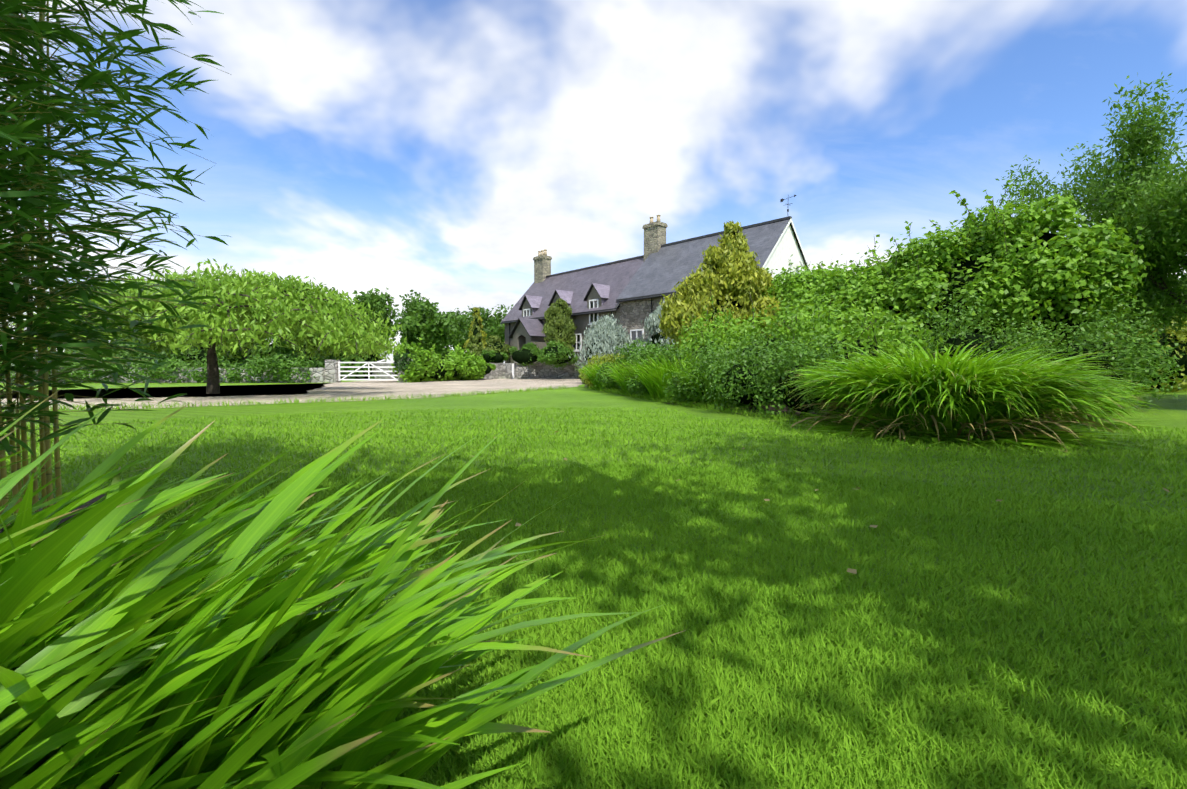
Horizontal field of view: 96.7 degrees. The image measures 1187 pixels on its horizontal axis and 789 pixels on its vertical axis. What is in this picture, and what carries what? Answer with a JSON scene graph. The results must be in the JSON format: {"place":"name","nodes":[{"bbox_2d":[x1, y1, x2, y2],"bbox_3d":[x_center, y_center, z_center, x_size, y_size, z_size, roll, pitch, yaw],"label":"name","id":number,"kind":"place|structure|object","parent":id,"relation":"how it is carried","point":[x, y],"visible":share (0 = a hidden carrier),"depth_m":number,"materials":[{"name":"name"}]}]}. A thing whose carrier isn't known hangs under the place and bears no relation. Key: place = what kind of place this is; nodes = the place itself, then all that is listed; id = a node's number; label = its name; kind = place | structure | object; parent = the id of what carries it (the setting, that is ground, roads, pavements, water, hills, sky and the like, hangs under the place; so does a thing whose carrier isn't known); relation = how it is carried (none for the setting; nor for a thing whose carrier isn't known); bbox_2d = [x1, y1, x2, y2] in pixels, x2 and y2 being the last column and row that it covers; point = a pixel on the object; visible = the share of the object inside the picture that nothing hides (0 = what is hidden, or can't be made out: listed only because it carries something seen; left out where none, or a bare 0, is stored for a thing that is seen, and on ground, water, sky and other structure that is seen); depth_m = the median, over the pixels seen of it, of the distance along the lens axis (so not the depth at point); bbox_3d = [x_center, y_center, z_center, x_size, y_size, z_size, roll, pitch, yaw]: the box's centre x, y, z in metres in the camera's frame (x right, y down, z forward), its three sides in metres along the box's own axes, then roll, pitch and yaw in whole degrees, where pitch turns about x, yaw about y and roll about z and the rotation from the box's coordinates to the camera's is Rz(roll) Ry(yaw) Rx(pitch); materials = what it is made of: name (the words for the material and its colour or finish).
{"place":"outdoors","nodes":[
{"label":"outdoors","id":0,"kind":"place"},
{"bbox_2d":[1,379,582,409],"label":"gravel drive","id":1,"kind":"structure","parent":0,"point":[272,393],"depth_m":18.61,"materials":[{"name":"beige gravel"}]},
{"bbox_2d":[7,258,404,393],"bbox_3d":[-11.759,-2.150,16.813,10.656,4.292,10.824,-1,3,-23],"label":"tree","id":2,"kind":"object","parent":1,"relation":"on","point":[256,306],"visible":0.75,"depth_m":14.59,"materials":[{"name":"green plant"}]},
{"bbox_2d":[393,351,414,372],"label":"ivy gate pier","id":3,"kind":"structure","parent":1,"relation":"on","point":[402,365],"depth_m":29.65,"materials":[{"name":"green plant"}]},
{"bbox_2d":[338,357,398,380],"bbox_3d":[-12.789,-1.500,30.061,3.500,1.474,0.080,0,3,1],"label":"gate","id":4,"kind":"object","parent":3,"relation":"attached to","point":[359,367],"visible":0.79,"depth_m":30.04,"materials":[{"name":"white paint"}]},
{"bbox_2d":[389,336,495,382],"bbox_3d":[-9.311,-2.205,33.914,3.035,2.825,9.451,1,3,26],"label":"drive hedge","id":5,"kind":"object","parent":1,"relation":"on","point":[431,365],"visible":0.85,"depth_m":32.53,"materials":[{"name":"green plant"}]},
{"bbox_2d":[512,364,513,378],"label":"white terrace post","id":6,"kind":"object","parent":1,"relation":"on","point":[512,371],"visible":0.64,"depth_m":40.03,"materials":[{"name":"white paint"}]},
{"bbox_2d":[352,380,396,381],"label":"gravel lane","id":7,"kind":"structure","parent":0,"point":[377,381],"depth_m":32.17,"materials":[{"name":"beige gravel"}]},
{"bbox_2d":[399,298,460,351],"bbox_3d":[-12.557,-4.214,40.479,4.576,6.025,4.973,0,3,1],"label":"boundary tree","id":8,"kind":"object","parent":7,"relation":"on","point":[428,326],"visible":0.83,"depth_m":39.42,"materials":[{"name":"green plant"}]},
{"bbox_2d":[435,333,459,358],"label":"tree","id":9,"kind":"object","parent":7,"relation":"on","point":[443,351],"visible":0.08,"depth_m":47.62,"materials":[{"name":"green plant"}]},
{"bbox_2d":[443,308,472,352],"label":"tree","id":10,"kind":"object","parent":7,"relation":"on","point":[460,341],"visible":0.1,"depth_m":61.92,"materials":[{"name":"green plant"}]},
{"bbox_2d":[458,304,507,349],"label":"boundary tree","id":11,"kind":"object","parent":7,"relation":"on","point":[491,325],"visible":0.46,"depth_m":54.38,"materials":[{"name":"green plant"}]},
{"bbox_2d":[465,315,483,355],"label":"green conifer","id":12,"kind":"object","parent":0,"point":[474,344],"visible":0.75,"depth_m":44.54,"materials":[{"name":"green plant"}]},
{"bbox_2d":[371,363,585,378],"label":"stone wall","id":13,"kind":"structure","parent":0,"point":[536,371],"depth_m":40.26,"materials":[{"name":"stone"}]},
{"bbox_2d":[409,301,469,334],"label":"tree","id":14,"kind":"object","parent":13,"relation":"on","point":[458,325],"visible":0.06,"depth_m":52.38,"materials":[{"name":"green plant"}]},
{"bbox_2d":[463,307,486,351],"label":"tree","id":15,"kind":"object","parent":13,"relation":"on","point":[480,325],"visible":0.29,"depth_m":46.91,"materials":[{"name":"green plant"}]},
{"bbox_2d":[479,340,578,369],"bbox_3d":[-4.833,-2.812,38.267,2.883,2.094,11.163,-2,4,-39],"label":"terrace shrub","id":16,"kind":"object","parent":13,"relation":"on","point":[556,354],"visible":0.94,"depth_m":37.44,"materials":[{"name":"green plant"}]},
{"bbox_2d":[542,298,576,352],"bbox_3d":[-2.426,-4.452,37.775,2.539,4.891,2.418,0,3,1],"label":"columnar conifer","id":17,"kind":"object","parent":13,"relation":"on","point":[558,325],"visible":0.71,"depth_m":37.16,"materials":[{"name":"green plant"}]},
{"bbox_2d":[501,216,808,362],"bbox_3d":[3.001,-6.436,38.997,7.560,8.190,24.260,-3,4,-42],"label":"farmhouse","id":18,"kind":"object","parent":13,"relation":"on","point":[666,268],"visible":0.35,"depth_m":34.74,"materials":[{"name":"grey stone"}]},
{"bbox_2d":[533,215,667,283],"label":"chimneys","id":19,"kind":"object","parent":18,"relation":"attached to","point":[654,236],"visible":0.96,"depth_m":37.27,"materials":[{"name":"beige stone"}]},
{"bbox_2d":[780,195,795,211],"bbox_3d":[11.044,-10.638,29.934,0.461,1.400,1.076,0,3,-6],"label":"weather vane","id":20,"kind":"object","parent":18,"relation":"on","point":[782,200],"visible":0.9,"depth_m":29.96,"materials":[{"name":"black metal"}]},
{"bbox_2d":[482,335,510,360],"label":"shrub","id":21,"kind":"object","parent":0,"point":[497,345],"visible":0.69,"depth_m":44.00,"materials":[{"name":"green plant"}]},
{"bbox_2d":[0,380,1186,788],"bbox_3d":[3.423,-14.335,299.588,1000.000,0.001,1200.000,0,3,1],"label":"lawn","id":22,"kind":"structure","parent":0,"point":[1172,414],"depth_m":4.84,"materials":[{"name":"green plant"}]},
{"bbox_2d":[0,494,155,532],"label":"bamboo bed soil","id":23,"kind":"structure","parent":22,"relation":"on","point":[94,500],"depth_m":3.12,"materials":[{"name":"brown soil"}]},
{"bbox_2d":[0,0,230,529],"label":"bamboo canes","id":24,"kind":"object","parent":23,"relation":"on","point":[34,186],"visible":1,"depth_m":2.58,"materials":[{"name":"green plant"}]},
{"bbox_2d":[0,348,314,382],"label":"hedge","id":25,"kind":"object","parent":22,"relation":"on","point":[262,367],"visible":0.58,"depth_m":28.93,"materials":[{"name":"green plant"}]},
{"bbox_2d":[1,357,409,382],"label":"stone boundary wall","id":26,"kind":"structure","parent":22,"relation":"on","point":[328,373],"depth_m":29.60,"materials":[{"name":"grey stone"}]},
{"bbox_2d":[63,333,387,378],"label":"boundary hedge","id":27,"kind":"object","parent":22,"relation":"on","point":[199,356],"visible":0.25,"depth_m":40.57,"materials":[{"name":"green plant"}]},
{"bbox_2d":[218,333,276,359],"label":"tree","id":28,"kind":"object","parent":22,"relation":"on","point":[254,343],"depth_m":41.52,"materials":[{"name":"green plant"}]},
{"bbox_2d":[271,328,316,360],"bbox_3d":[-22.125,-4.160,39.755,4.354,5.995,5.983,0,3,1],"label":"tree","id":29,"kind":"object","parent":22,"relation":"on","point":[283,342],"depth_m":38.83,"materials":[{"name":"green plant"}]},
{"bbox_2d":[315,288,398,378],"bbox_3d":[-17.188,-4.463,37.976,4.382,6.764,6.666,3,4,44],"label":"tree","id":30,"kind":"object","parent":22,"relation":"on","point":[377,302],"visible":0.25,"depth_m":38.26,"materials":[{"name":"green plant"}]},
{"bbox_2d":[392,290,435,335],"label":"tree","id":31,"kind":"object","parent":22,"relation":"on","point":[402,320],"visible":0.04,"depth_m":51.14,"materials":[{"name":"green plant"}]},
{"bbox_2d":[1,384,1119,435],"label":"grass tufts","id":32,"kind":"object","parent":22,"relation":"on","point":[683,403],"visible":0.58,"depth_m":11.65,"materials":[{"name":"green plant"}]},
{"bbox_2d":[3,403,1169,573],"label":"fallen leaves","id":33,"kind":"object","parent":22,"relation":"on","point":[854,571],"visible":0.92,"depth_m":2.66,"materials":[{"name":"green plant"}]},
{"bbox_2d":[583,383,863,428],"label":"border bed soil","id":34,"kind":"structure","parent":22,"relation":"on","point":[749,409],"depth_m":10.29,"materials":[{"name":"brown soil"}]},
{"bbox_2d":[575,357,622,390],"bbox_3d":[0.876,-0.788,19.571,3.311,1.277,3.127,0,3,1],"label":"crocosmia","id":35,"kind":"object","parent":34,"relation":"on","point":[590,374],"visible":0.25,"depth_m":19.12,"materials":[{"name":"green plant"}]},
{"bbox_2d":[568,314,633,371],"bbox_3d":[0.612,-2.357,27.220,3.847,3.818,3.728,0,3,1],"label":"silver shrub","id":36,"kind":"object","parent":34,"relation":"on","point":[606,335],"visible":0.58,"depth_m":26.80,"materials":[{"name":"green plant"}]},
{"bbox_2d":[578,353,625,387],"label":"yellow shrub","id":37,"kind":"object","parent":34,"relation":"on","point":[588,382],"visible":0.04,"depth_m":21.38,"materials":[{"name":"green plant"}]},
{"bbox_2d":[598,361,649,394],"bbox_3d":[1.635,-0.578,16.147,3.219,1.204,3.268,0,3,1],"label":"crocosmia","id":38,"kind":"object","parent":34,"relation":"on","point":[621,377],"visible":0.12,"depth_m":15.74,"materials":[{"name":"green plant"}]},
{"bbox_2d":[593,338,693,395],"bbox_3d":[1.824,-0.901,16.474,2.882,1.864,5.269,-1,3,-17],"label":"border shrub","id":39,"kind":"object","parent":34,"relation":"on","point":[649,349],"visible":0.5,"depth_m":15.40,"materials":[{"name":"green plant"}]},
{"bbox_2d":[630,301,677,354],"bbox_3d":[3.533,-2.756,26.823,3.128,4.121,2.938,1,3,27],"label":"silver shrub","id":40,"kind":"object","parent":34,"relation":"on","point":[653,319],"visible":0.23,"depth_m":26.24,"materials":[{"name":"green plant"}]},
{"bbox_2d":[616,349,725,401],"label":"ornamental grass","id":41,"kind":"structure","parent":34,"relation":"on","point":[654,381],"depth_m":13.07,"materials":[{"name":"green plant"}]},
{"bbox_2d":[671,359,755,406],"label":"ornamental grass","id":42,"kind":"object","parent":34,"relation":"on","point":[716,396],"depth_m":11.27,"materials":[{"name":"green plant"}]},
{"bbox_2d":[658,220,787,349],"bbox_3d":[5.279,-3.263,19.888,5.653,6.366,5.328,0,3,1],"label":"golden conifer","id":43,"kind":"object","parent":34,"relation":"on","point":[731,275],"visible":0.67,"depth_m":18.86,"materials":[{"name":"yellow plant"}]},
{"bbox_2d":[658,330,864,419],"bbox_3d":[3.034,-0.491,10.320,2.429,1.619,5.717,-1,3,-14],"label":"border shrub","id":44,"kind":"object","parent":34,"relation":"on","point":[752,381],"visible":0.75,"depth_m":9.40,"materials":[{"name":"green plant"}]},
{"bbox_2d":[665,287,949,398],"bbox_3d":[4.275,-1.342,13.172,3.415,3.114,8.628,-1,3,-23],"label":"border shrub","id":45,"kind":"object","parent":34,"relation":"on","point":[820,322],"visible":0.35,"depth_m":11.13,"materials":[{"name":"green plant"}]},
{"bbox_2d":[734,176,1155,365],"bbox_3d":[8.995,-2.961,19.124,8.907,5.779,16.435,-1,3,-23],"label":"hedge","id":46,"kind":"object","parent":34,"relation":"on","point":[1021,264],"visible":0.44,"depth_m":12.90,"materials":[{"name":"green plant"}]},
{"bbox_2d":[791,393,1127,450],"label":"ornamental grass","id":47,"kind":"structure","parent":34,"relation":"on","point":[973,429],"depth_m":6.02,"materials":[{"name":"green plant"}]},
{"bbox_2d":[772,409,1156,454],"bbox_3d":[4.517,0.334,6.955,4.080,0.514,4.037,0,3,1],"label":"flower bed","id":48,"kind":"object","parent":34,"relation":"on","point":[1005,439],"visible":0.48,"depth_m":6.03,"materials":[{"name":"green plant"}]},
{"bbox_2d":[772,336,1161,439],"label":"ornamental grass","id":49,"kind":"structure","parent":34,"relation":"on","point":[963,387],"depth_m":5.98,"materials":[{"name":"green plant"}]},
{"bbox_2d":[889,282,1185,409],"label":"border shrub","id":50,"kind":"object","parent":34,"relation":"on","point":[1090,342],"visible":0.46,"depth_m":10.48,"materials":[{"name":"green plant"}]},
{"bbox_2d":[1031,412,1161,429],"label":"flopped daylily","id":51,"kind":"object","parent":34,"relation":"on","point":[1108,423],"visible":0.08,"depth_m":7.34,"materials":[{"name":"green plant"}]},
{"bbox_2d":[1033,359,1167,432],"bbox_3d":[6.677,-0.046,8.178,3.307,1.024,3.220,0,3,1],"label":"ornamental grass","id":52,"kind":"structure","parent":34,"relation":"on","point":[1114,406],"depth_m":7.23,"materials":[{"name":"green plant"}]},
{"bbox_2d":[995,71,1186,347],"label":"ash tree","id":53,"kind":"object","parent":22,"relation":"on","point":[1149,194],"visible":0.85,"depth_m":13.40,"materials":[{"name":"green plant"}]},
{"bbox_2d":[1103,306,1186,391],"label":"yellow shrub","id":54,"kind":"object","parent":22,"relation":"on","point":[1182,360],"visible":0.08,"depth_m":17.82,"materials":[{"name":"green plant"}]},
{"label":"soil bed","id":55,"kind":"object","parent":22,"relation":"on","visible":0},
{"bbox_2d":[0,388,685,788],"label":"ornamental grass","id":56,"kind":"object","parent":55,"relation":"on","point":[138,670],"depth_m":0.75,"materials":[{"name":"green plant"}]},
{"bbox_2d":[0,0,1186,362],"label":"sky","id":57,"kind":"structure","parent":0,"point":[433,149],"materials":[{"name":"blue"}]},
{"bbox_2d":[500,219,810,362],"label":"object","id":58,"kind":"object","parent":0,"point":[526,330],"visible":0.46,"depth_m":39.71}
]}

